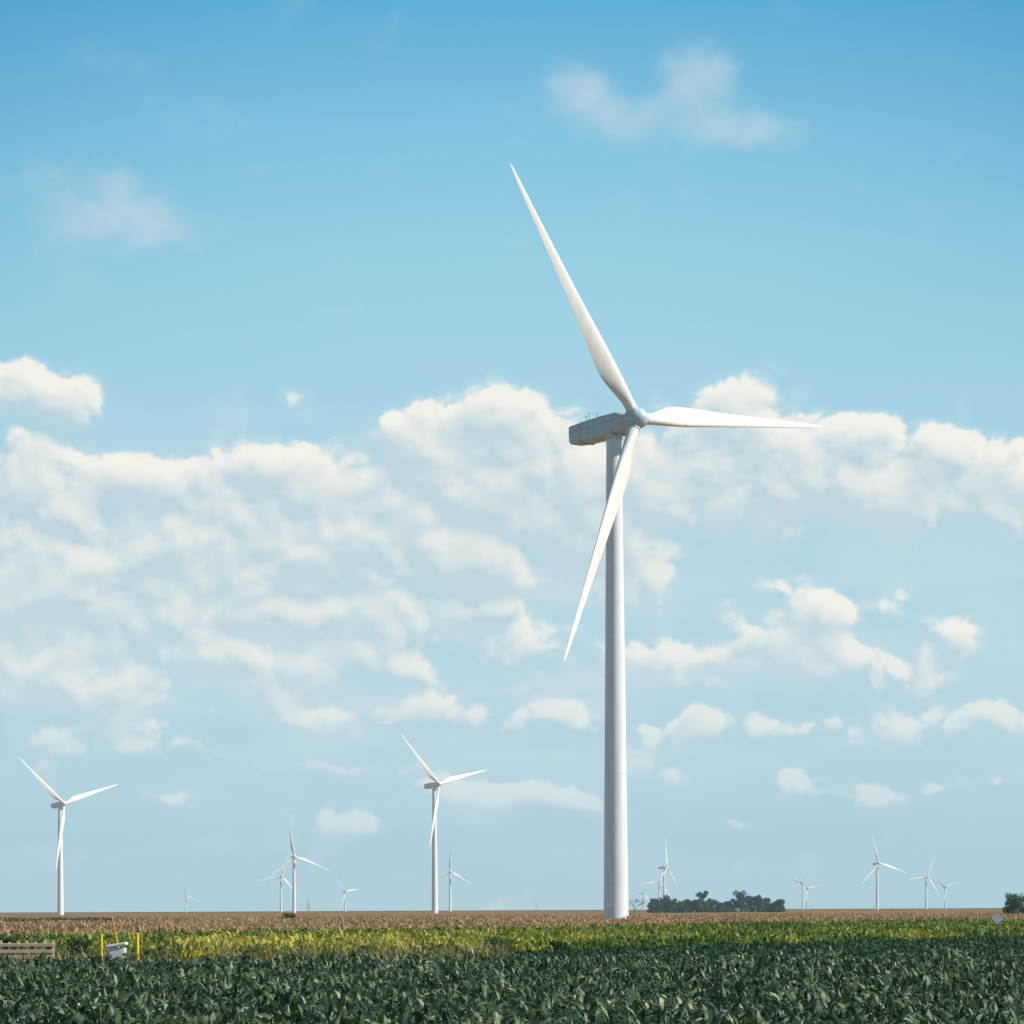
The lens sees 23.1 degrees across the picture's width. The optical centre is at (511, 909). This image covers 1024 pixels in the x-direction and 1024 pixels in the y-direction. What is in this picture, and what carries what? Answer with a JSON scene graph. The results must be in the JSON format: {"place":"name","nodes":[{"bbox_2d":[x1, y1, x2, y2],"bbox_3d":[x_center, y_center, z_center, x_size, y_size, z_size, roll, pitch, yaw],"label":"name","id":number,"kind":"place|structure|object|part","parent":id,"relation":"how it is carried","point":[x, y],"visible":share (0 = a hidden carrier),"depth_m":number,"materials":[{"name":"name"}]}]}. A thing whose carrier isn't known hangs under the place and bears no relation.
{"place":"outdoors","nodes":[
{"label":"outdoors","id":0,"kind":"place"},
{"bbox_2d":[15,908,1001,912],"bbox_3d":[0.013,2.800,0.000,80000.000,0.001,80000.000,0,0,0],"label":"ground","id":1,"kind":"structure","parent":0,"point":[462,910],"depth_m":12092.33,"materials":[{"name":"soil"}]},
{"bbox_2d":[0,934,24,953],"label":"weedy bush","id":2,"kind":"object","parent":1,"relation":"on","point":[6,938],"visible":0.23,"depth_m":107.69,"materials":[{"name":"green plant"}]},
{"bbox_2d":[13,959,33,964],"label":"weedy bush","id":3,"kind":"object","parent":1,"relation":"on","point":[31,961],"visible":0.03,"depth_m":86.86,"materials":[{"name":"green plant"}]},
{"bbox_2d":[0,940,54,962],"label":"wooden fence","id":4,"kind":"object","parent":1,"relation":"on","point":[26,945],"visible":0.51,"depth_m":89.91,"materials":[{"name":"brown wood"}]},
{"bbox_2d":[31,940,54,955],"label":"weedy bush","id":5,"kind":"object","parent":1,"relation":"on","point":[38,948],"visible":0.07,"depth_m":105.94,"materials":[{"name":"green plant"}]},
{"bbox_2d":[0,917,111,922],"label":"green hedge strip","id":6,"kind":"object","parent":1,"relation":"on","point":[54,919],"visible":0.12,"depth_m":413.18,"materials":[{"name":"green plant"}]},
{"bbox_2d":[18,756,117,914],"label":"wind turbine","id":7,"kind":"object","parent":1,"relation":"on","point":[61,805],"visible":1,"depth_m":1552.70,"materials":[{"name":"white metal"}]},
{"bbox_2d":[64,938,92,962],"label":"weedy bush","id":8,"kind":"object","parent":1,"relation":"on","point":[73,945],"visible":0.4,"depth_m":99.77,"materials":[{"name":"green plant"}]},
{"bbox_2d":[99,934,102,956],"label":"yellow marker post","id":9,"kind":"object","parent":1,"relation":"on","point":[101,943],"visible":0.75,"depth_m":90.95,"materials":[{"name":"plastic"}]},
{"bbox_2d":[111,915,118,947],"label":"leaning marker pole","id":10,"kind":"object","parent":1,"relation":"on","point":[114,931],"visible":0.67,"depth_m":92.98,"materials":[{"name":"yellow plastic"}]},
{"bbox_2d":[106,942,127,961],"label":"utility cabinet","id":11,"kind":"object","parent":1,"relation":"on","point":[113,952],"visible":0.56,"depth_m":90.05,"materials":[{"name":"white metal"}]},
{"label":"door","id":12,"kind":"part","parent":11,"relation":"part of","materials":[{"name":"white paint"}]},
{"bbox_2d":[121,952,132,963],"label":"weedy bush","id":13,"kind":"object","parent":1,"relation":"on","point":[127,955],"visible":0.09,"depth_m":88.64,"materials":[{"name":"green plant"}]},
{"bbox_2d":[130,953,139,962],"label":"weedy bush","id":14,"kind":"object","parent":1,"relation":"on","point":[137,955],"visible":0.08,"depth_m":88.65,"materials":[{"name":"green plant"}]},
{"bbox_2d":[135,933,138,961],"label":"yellow marker post","id":15,"kind":"object","parent":1,"relation":"on","point":[136,943],"visible":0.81,"depth_m":91.93,"materials":[{"name":"plastic"}]},
{"bbox_2d":[143,944,168,959],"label":"weedy bush","id":16,"kind":"object","parent":1,"relation":"on","point":[160,947],"visible":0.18,"depth_m":99.98,"materials":[{"name":"green plant"}]},
{"bbox_2d":[163,948,182,958],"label":"weedy bush","id":17,"kind":"object","parent":1,"relation":"on","point":[172,950],"visible":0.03,"depth_m":104.08,"materials":[{"name":"green plant"}]},
{"bbox_2d":[172,879,198,911],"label":"wind turbine","id":18,"kind":"object","parent":1,"relation":"on","point":[186,896],"visible":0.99,"depth_m":6274.31,"materials":[{"name":"white metal"}]},
{"bbox_2d":[180,949,200,959],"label":"flowering bush","id":19,"kind":"object","parent":1,"relation":"on","point":[195,952],"visible":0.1,"depth_m":97.03,"materials":[{"name":"yellow plant"}]},
{"bbox_2d":[192,948,218,962],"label":"flowering bush","id":20,"kind":"object","parent":1,"relation":"on","point":[212,951],"visible":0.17,"depth_m":95.89,"materials":[{"name":"yellow plant"}]},
{"bbox_2d":[236,943,266,959],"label":"weedy bush","id":21,"kind":"object","parent":1,"relation":"on","point":[254,949],"visible":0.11,"depth_m":103.77,"materials":[{"name":"green plant"}]},
{"bbox_2d":[0,931,517,965],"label":"roadside weeds","id":22,"kind":"object","parent":1,"relation":"on","point":[484,951],"visible":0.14,"depth_m":100.26,"materials":[{"name":"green plant"}]},
{"bbox_2d":[258,852,296,911],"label":"wind turbine","id":23,"kind":"object","parent":1,"relation":"on","point":[281,877],"visible":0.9,"depth_m":4078.38,"materials":[{"name":"white metal"}]},
{"bbox_2d":[280,912,295,919],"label":"green bush","id":24,"kind":"object","parent":1,"relation":"on","point":[287,915],"visible":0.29,"depth_m":469.71,"materials":[{"name":"green plant"}]},
{"bbox_2d":[263,817,331,912],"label":"wind turbine","id":25,"kind":"object","parent":1,"relation":"on","point":[293,858],"visible":1,"depth_m":2548.19,"materials":[{"name":"white metal"}]},
{"bbox_2d":[297,946,318,956],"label":"weedy bush","id":26,"kind":"object","parent":1,"relation":"on","point":[299,949],"visible":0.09,"depth_m":107.77,"materials":[{"name":"green plant"}]},
{"bbox_2d":[336,878,357,911],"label":"wind turbine","id":27,"kind":"object","parent":1,"relation":"on","point":[344,892],"visible":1,"depth_m":5827.06,"materials":[{"name":"white metal"}]},
{"bbox_2d":[350,945,379,954],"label":"weedy bush","id":28,"kind":"object","parent":1,"relation":"on","point":[362,947],"visible":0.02,"depth_m":111.79,"materials":[{"name":"green plant"}]},
{"bbox_2d":[401,734,485,912],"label":"wind turbine","id":29,"kind":"object","parent":1,"relation":"on","point":[437,784],"visible":1,"depth_m":1567.73,"materials":[{"name":"white metal"}]},
{"bbox_2d":[436,943,460,951],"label":"weedy bush","id":30,"kind":"object","parent":1,"relation":"on","point":[442,945],"visible":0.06,"depth_m":115.90,"materials":[{"name":"green plant"}]},
{"bbox_2d":[425,846,474,911],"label":"wind turbine","id":31,"kind":"object","parent":1,"relation":"on","point":[449,873],"visible":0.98,"depth_m":3545.76,"materials":[{"name":"white metal"}]},
{"bbox_2d":[482,936,515,949],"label":"weedy bush","id":32,"kind":"object","parent":1,"relation":"on","point":[490,940],"visible":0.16,"depth_m":117.84,"materials":[{"name":"green plant"}]},
{"bbox_2d":[547,940,570,950],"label":"weedy bush","id":33,"kind":"object","parent":1,"relation":"on","point":[561,944],"visible":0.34,"depth_m":121.83,"materials":[{"name":"green plant"}]},
{"bbox_2d":[630,900,643,912],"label":"bare tree","id":34,"kind":"object","parent":1,"relation":"on","point":[635,902],"visible":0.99,"depth_m":1149.84,"materials":[{"name":"grey plant"}]},
{"bbox_2d":[628,880,650,909],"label":"wind turbine","id":35,"kind":"object","parent":1,"relation":"on","point":[643,895],"visible":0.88,"depth_m":6274.01,"materials":[{"name":"white metal"}]},
{"bbox_2d":[641,865,671,898],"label":"wind turbine","id":36,"kind":"object","parent":1,"relation":"on","point":[658,882],"visible":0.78,"depth_m":4532.08,"materials":[{"name":"white metal"}]},
{"bbox_2d":[510,163,821,919],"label":"wind turbine","id":37,"kind":"object","parent":1,"relation":"on","point":[612,429],"visible":0.97,"depth_m":398.46,"materials":[{"name":"paint"}]},
{"bbox_2d":[608,908,612,919],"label":"door","id":38,"kind":"structure","parent":37,"relation":"in","point":[610,910],"depth_m":398.23,"materials":[{"name":"paint"}]},
{"bbox_2d":[658,848,674,898],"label":"wind turbine","id":39,"kind":"object","parent":1,"relation":"on","point":[664,868],"visible":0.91,"depth_m":3398.80,"materials":[{"name":"white metal"}]},
{"bbox_2d":[647,890,784,912],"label":"tree line","id":40,"kind":"object","parent":1,"relation":"on","point":[666,904],"visible":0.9,"depth_m":1341.77,"materials":[{"name":"green plant"}]},
{"bbox_2d":[786,870,816,909],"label":"wind turbine","id":41,"kind":"object","parent":1,"relation":"on","point":[802,883],"visible":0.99,"depth_m":4661.07,"materials":[{"name":"white metal"}]},
{"bbox_2d":[798,876,821,909],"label":"wind turbine","id":42,"kind":"object","parent":1,"relation":"on","point":[807,888],"visible":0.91,"depth_m":5826.78,"materials":[{"name":"white metal"}]},
{"bbox_2d":[862,832,905,909],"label":"wind turbine","id":43,"kind":"object","parent":1,"relation":"on","point":[871,872],"visible":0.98,"depth_m":3198.40,"materials":[{"name":"white metal"}]},
{"bbox_2d":[911,856,940,908],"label":"wind turbine","id":44,"kind":"object","parent":1,"relation":"on","point":[925,877],"visible":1,"depth_m":4183.27,"materials":[{"name":"white metal"}]},
{"bbox_2d":[935,877,961,908],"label":"wind turbine","id":45,"kind":"object","parent":1,"relation":"on","point":[944,887],"visible":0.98,"depth_m":5438.31,"materials":[{"name":"white metal"}]},
{"bbox_2d":[992,913,1002,939],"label":"road sign","id":46,"kind":"object","parent":1,"relation":"on","point":[997,918],"visible":0.94,"depth_m":149.94,"materials":[{"name":"metal"}]},
{"bbox_2d":[1002,893,1023,914],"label":"leafy tree","id":47,"kind":"object","parent":1,"relation":"on","point":[1015,902],"visible":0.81,"depth_m":559.59,"materials":[{"name":"green plant"}]},
{"bbox_2d":[0,909,1019,930],"bbox_3d":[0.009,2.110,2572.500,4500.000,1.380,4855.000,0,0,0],"label":"ripe crop field","id":48,"kind":"structure","parent":0,"point":[462,913],"depth_m":1433.30,"materials":[{"name":"brown plant"}]},
{"bbox_2d":[0,912,1023,937],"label":"ripe crop plants","id":49,"kind":"object","parent":48,"relation":"on","point":[173,924],"visible":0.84,"depth_m":323.07,"materials":[{"name":"brown plant"}]},
{"bbox_2d":[0,0,1023,912],"bbox_3d":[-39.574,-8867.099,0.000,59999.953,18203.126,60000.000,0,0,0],"label":"sky","id":50,"kind":"structure","parent":0,"point":[302,478],"depth_m":29838.61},
{"bbox_2d":[0,943,1023,1023],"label":"green crop field","id":51,"kind":"structure","parent":0,"point":[830,985],"depth_m":52.48,"materials":[{"name":"green plant"}]},
{"bbox_2d":[0,914,1023,958],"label":"yellowing crop field","id":52,"kind":"structure","parent":0,"point":[539,937],"depth_m":158.25,"materials":[{"name":"green plant"}]},
{"bbox_2d":[460,934,1023,960],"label":"soybean field","id":53,"kind":"structure","parent":0,"point":[1012,942],"depth_m":124.16,"materials":[{"name":"green plant"}]}
]}

